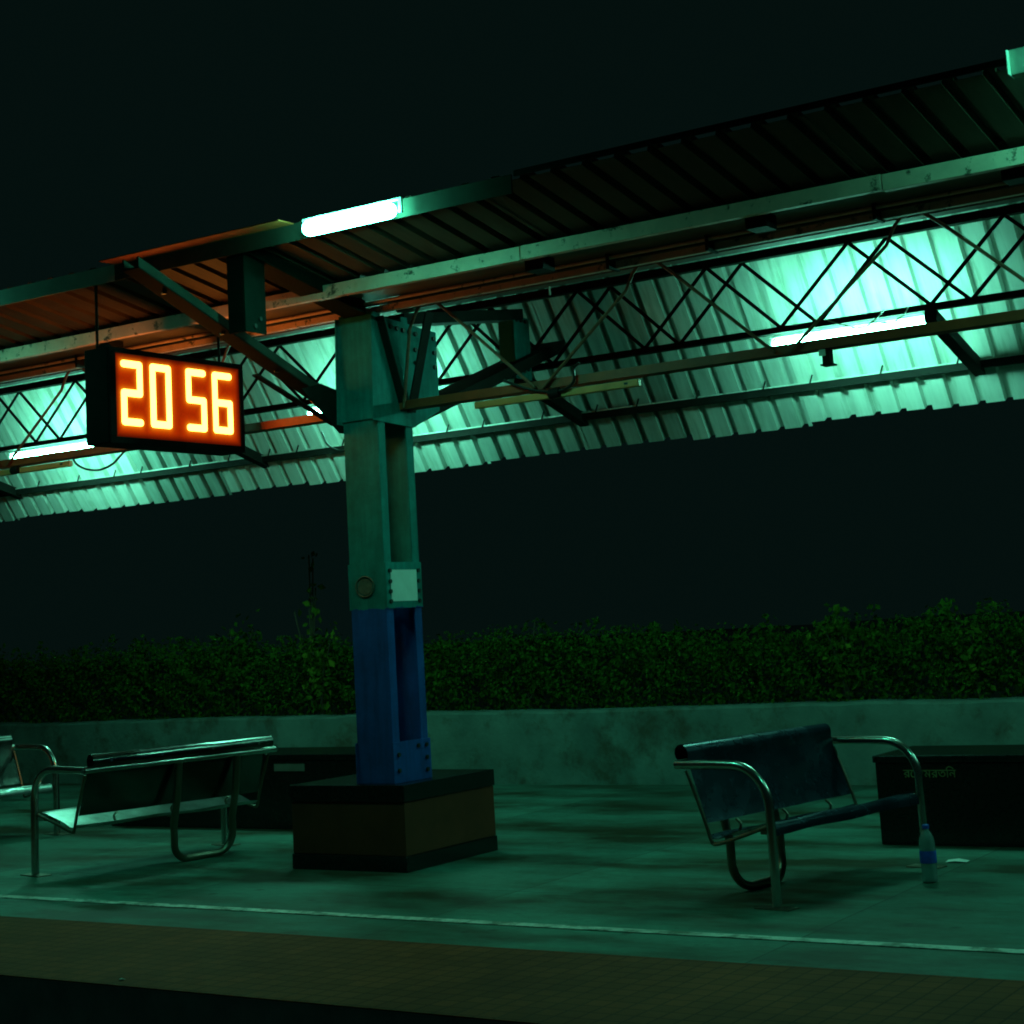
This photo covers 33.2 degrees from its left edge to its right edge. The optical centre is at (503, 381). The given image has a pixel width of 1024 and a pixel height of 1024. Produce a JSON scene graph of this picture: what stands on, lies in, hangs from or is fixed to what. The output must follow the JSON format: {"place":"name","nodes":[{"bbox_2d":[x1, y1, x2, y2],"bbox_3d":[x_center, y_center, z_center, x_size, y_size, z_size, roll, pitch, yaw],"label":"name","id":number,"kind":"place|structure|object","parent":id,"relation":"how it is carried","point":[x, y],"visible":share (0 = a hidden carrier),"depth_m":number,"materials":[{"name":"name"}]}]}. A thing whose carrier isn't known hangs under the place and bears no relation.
{"place":"outdoors","nodes":[
{"label":"outdoors","id":0,"kind":"place"},
{"bbox_2d":[0,624,812,686],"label":"ground","id":1,"kind":"structure","parent":0,"point":[528,640],"depth_m":227.85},
{"bbox_2d":[0,58,1023,980],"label":"platform","id":2,"kind":"structure","parent":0,"point":[688,278],"depth_m":11.07,"materials":[{"name":"grey concrete"}]},
{"bbox_2d":[0,735,69,835],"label":"bench","id":3,"kind":"object","parent":2,"relation":"on","point":[9,768],"visible":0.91,"depth_m":14.54,"materials":[{"name":"metal"}]},
{"bbox_2d":[0,460,72,476],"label":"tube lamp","id":4,"kind":"object","parent":2,"relation":"attached to","point":[14,470],"visible":1,"depth_m":13.42,"materials":[{"name":"beige plastic"}]},
{"bbox_2d":[9,441,90,458],"bbox_3d":[-4.243,0.654,16.278,1.300,0.093,0.068,-9,-10,33],"label":"tube lamp","id":5,"kind":"object","parent":2,"relation":"attached to","point":[50,451],"visible":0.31,"depth_m":16.29,"materials":[{"name":"white glass"}]},
{"bbox_2d":[71,450,125,470],"bbox_3d":[-3.074,0.612,13.040,0.580,0.134,0.018,-9,-10,33],"label":"hanging cable","id":6,"kind":"object","parent":2,"relation":"hanging from","point":[100,469],"visible":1,"depth_m":13.02,"materials":[{"name":"black rubber"}]},
{"bbox_2d":[20,735,277,876],"bbox_3d":[-2.453,2.975,12.144,0.804,0.814,1.696,-11,-11,43],"label":"bench","id":7,"kind":"object","parent":2,"relation":"on","point":[173,781],"visible":1,"depth_m":11.90,"materials":[{"name":"metal"}]},
{"bbox_2d":[85,285,245,455],"bbox_3d":[-2.284,-0.092,11.632,0.241,1.113,1.270,-9,-10,33],"label":"digital clock","id":8,"kind":"object","parent":2,"relation":"hanging from","point":[144,400],"visible":1,"depth_m":11.41,"materials":[{"name":"black metal"}]},
{"bbox_2d":[111,747,355,829],"bbox_3d":[-2.053,3.373,14.292,2.754,0.585,0.704,-9,-10,33],"label":"stone box","id":9,"kind":"object","parent":2,"relation":"on","point":[286,767],"visible":0.18,"depth_m":13.75,"materials":[{"name":"black stone"}]},
{"bbox_2d":[0,976,523,1023],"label":"platform face","id":10,"kind":"object","parent":2,"relation":"attached to","point":[30,1001],"depth_m":7.60},
{"bbox_2d":[306,406,320,414],"bbox_3d":[-1.165,0.193,14.286,1.230,0.093,0.068,-9,-10,33],"label":"tube lamp","id":11,"kind":"object","parent":2,"relation":"attached to","point":[308,413],"visible":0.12,"depth_m":14.56,"materials":[{"name":"white glass"}]},
{"bbox_2d":[321,431,343,451],"bbox_3d":[-1.321,0.428,14.136,0.465,0.293,0.016,-9,-10,33],"label":"hanging cable","id":12,"kind":"object","parent":2,"relation":"hanging from","point":[326,442],"visible":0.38,"depth_m":14.20,"materials":[{"name":"black rubber"}]},
{"bbox_2d":[302,197,402,237],"bbox_3d":[-0.889,-0.945,9.893,0.730,0.117,0.102,-9,-10,33],"label":"tube lamp","id":13,"kind":"object","parent":2,"relation":"attached to","point":[384,210],"visible":1,"depth_m":9.85,"materials":[{"name":"white glass"}]},
{"bbox_2d":[289,769,497,872],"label":"plinth","id":14,"kind":"structure","parent":2,"relation":"on","point":[349,823],"depth_m":11.13,"materials":[{"name":"brown tile"}]},
{"bbox_2d":[335,311,439,783],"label":"steel column","id":15,"kind":"structure","parent":14,"relation":"on","point":[393,745],"depth_m":11.36,"materials":[{"name":"metal"}]},
{"bbox_2d":[390,569,417,600],"bbox_3d":[-0.654,1.340,11.309,0.002,0.205,0.285,-9,-10,33],"label":"paper notice","id":16,"kind":"object","parent":15,"relation":"attached to","point":[404,585],"visible":1,"depth_m":11.31,"materials":[{"name":"white paper"}]},
{"bbox_2d":[0,916,1023,1023],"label":"paved edge band","id":17,"kind":"object","parent":2,"relation":"on","point":[526,986],"depth_m":7.32,"materials":[{"name":"tile"}]},
{"bbox_2d":[0,697,1023,784],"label":"boundary wall","id":18,"kind":"structure","parent":2,"relation":"on","point":[619,746],"depth_m":16.01,"materials":[{"name":"grey concrete"}]},
{"bbox_2d":[0,895,1023,953],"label":"platform line","id":19,"kind":"object","parent":2,"relation":"on","point":[888,944],"depth_m":8.55,"materials":[{"name":"white paint"}]},
{"bbox_2d":[503,362,579,392],"bbox_3d":[0.241,-0.003,10.882,0.578,0.176,0.020,-9,-10,33],"label":"hanging cable","id":20,"kind":"object","parent":2,"relation":"hanging from","point":[570,385],"visible":1,"depth_m":10.85,"materials":[{"name":"black rubber"}]},
{"bbox_2d":[474,379,640,408],"bbox_3d":[0.318,0.075,10.844,1.220,0.065,0.075,-9,-10,33],"label":"tube lamp","id":21,"kind":"object","parent":2,"relation":"attached to","point":[553,393],"visible":1,"depth_m":10.81,"materials":[{"name":"beige plastic"}]},
{"bbox_2d":[673,723,946,911],"bbox_3d":[1.692,2.361,9.508,0.731,0.814,1.600,-11,-11,42],"label":"bench","id":22,"kind":"object","parent":2,"relation":"on","point":[770,773],"visible":0.99,"depth_m":9.53,"materials":[{"name":"metal"}]},
{"bbox_2d":[769,314,924,345],"bbox_3d":[2.413,-0.343,11.971,1.220,0.093,0.068,-9,-10,33],"label":"tube lamp","id":23,"kind":"object","parent":2,"relation":"attached to","point":[853,331],"visible":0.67,"depth_m":11.95,"materials":[{"name":"white glass"}]},
{"bbox_2d":[828,309,884,328],"bbox_3d":[2.392,-0.411,11.648,0.415,0.113,0.021,-9,-10,33],"label":"hanging cable","id":24,"kind":"object","parent":2,"relation":"hanging from","point":[858,327],"visible":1,"depth_m":11.62,"materials":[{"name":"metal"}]},
{"bbox_2d":[871,306,908,322],"bbox_3d":[2.590,-0.442,11.514,0.274,0.100,0.019,-8,-9,31],"label":"hanging cable","id":25,"kind":"object","parent":2,"relation":"hanging from","point":[893,321],"visible":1,"depth_m":11.48,"materials":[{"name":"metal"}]},
{"bbox_2d":[919,824,937,882],"bbox_3d":[2.295,2.551,9.292,0.090,0.305,0.090,-9,-10,33],"label":"water bottle","id":26,"kind":"object","parent":2,"relation":"on","point":[928,855],"visible":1,"depth_m":9.26,"materials":[{"name":"clear plastic"}]},
{"bbox_2d":[872,745,1023,846],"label":"stone box","id":27,"kind":"object","parent":2,"relation":"on","point":[974,795],"visible":0.86,"depth_m":10.61,"materials":[{"name":"black stone"}]},
{"bbox_2d":[946,858,969,861],"bbox_3d":[2.621,2.765,9.918,0.125,0.016,0.065,-9,-10,33],"label":"paper scrap","id":28,"kind":"object","parent":2,"relation":"on","point":[958,860],"visible":1,"depth_m":9.91,"materials":[{"name":"white paper"}]},
{"bbox_2d":[1005,46,1023,78],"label":"tube lamp","id":29,"kind":"object","parent":2,"relation":"attached to","point":[1015,62],"visible":1,"depth_m":7.80,"materials":[{"name":"white plastic"}]},
{"bbox_2d":[0,611,1023,722],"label":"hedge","id":30,"kind":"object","parent":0,"point":[853,624],"depth_m":31.54,"materials":[{"name":"green plant"}]},
{"bbox_2d":[124,634,159,718],"bbox_3d":[-4.139,3.425,19.707,0.448,1.046,0.339,-9,-10,33],"label":"shrub","id":31,"kind":"object","parent":30,"relation":"on","point":[142,697],"visible":0.76,"depth_m":19.72,"materials":[{"name":"green plant"}]},
{"bbox_2d":[209,609,264,715],"bbox_3d":[-2.946,3.158,19.014,0.666,1.243,0.475,-9,-10,33],"label":"shrub","id":32,"kind":"object","parent":30,"relation":"on","point":[232,634],"visible":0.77,"depth_m":19.00,"materials":[{"name":"green plant"}]},
{"bbox_2d":[280,551,324,714],"bbox_3d":[-2.127,2.732,18.412,0.584,1.821,0.319,-9,-10,33],"label":"shrub","id":33,"kind":"object","parent":30,"relation":"on","point":[311,623],"visible":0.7,"depth_m":18.38,"materials":[{"name":"green plant"}]},
{"bbox_2d":[298,621,343,714],"bbox_3d":[-1.915,3.067,18.117,0.496,1.052,0.394,-4,-8,5],"label":"shrub","id":34,"kind":"object","parent":30,"relation":"on","point":[319,688],"visible":0.94,"depth_m":18.06,"materials":[{"name":"green plant"}]},
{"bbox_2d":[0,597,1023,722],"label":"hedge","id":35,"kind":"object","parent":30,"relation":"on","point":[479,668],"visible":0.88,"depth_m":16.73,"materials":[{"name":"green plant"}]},
{"bbox_2d":[510,618,549,708],"bbox_3d":[0.254,2.805,16.844,0.420,0.963,0.378,-4,-8,2],"label":"shrub","id":36,"kind":"object","parent":30,"relation":"on","point":[530,643],"visible":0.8,"depth_m":16.83,"materials":[{"name":"green plant"}]},
{"bbox_2d":[806,604,878,700],"bbox_3d":[2.998,2.409,15.034,0.638,0.924,0.454,-9,-10,33],"label":"shrub","id":37,"kind":"object","parent":30,"relation":"on","point":[831,670],"visible":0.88,"depth_m":15.03,"materials":[{"name":"green plant"}]},
{"bbox_2d":[940,598,1014,697],"bbox_3d":[3.952,2.274,14.389,0.634,0.901,0.476,-9,-10,33],"label":"shrub","id":38,"kind":"object","parent":30,"relation":"on","point":[969,650],"visible":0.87,"depth_m":14.37,"materials":[{"name":"green plant"}]},
{"bbox_2d":[0,0,1023,671],"label":"sky","id":39,"kind":"structure","parent":0,"point":[127,126],"materials":[{"name":"black"}]}
]}

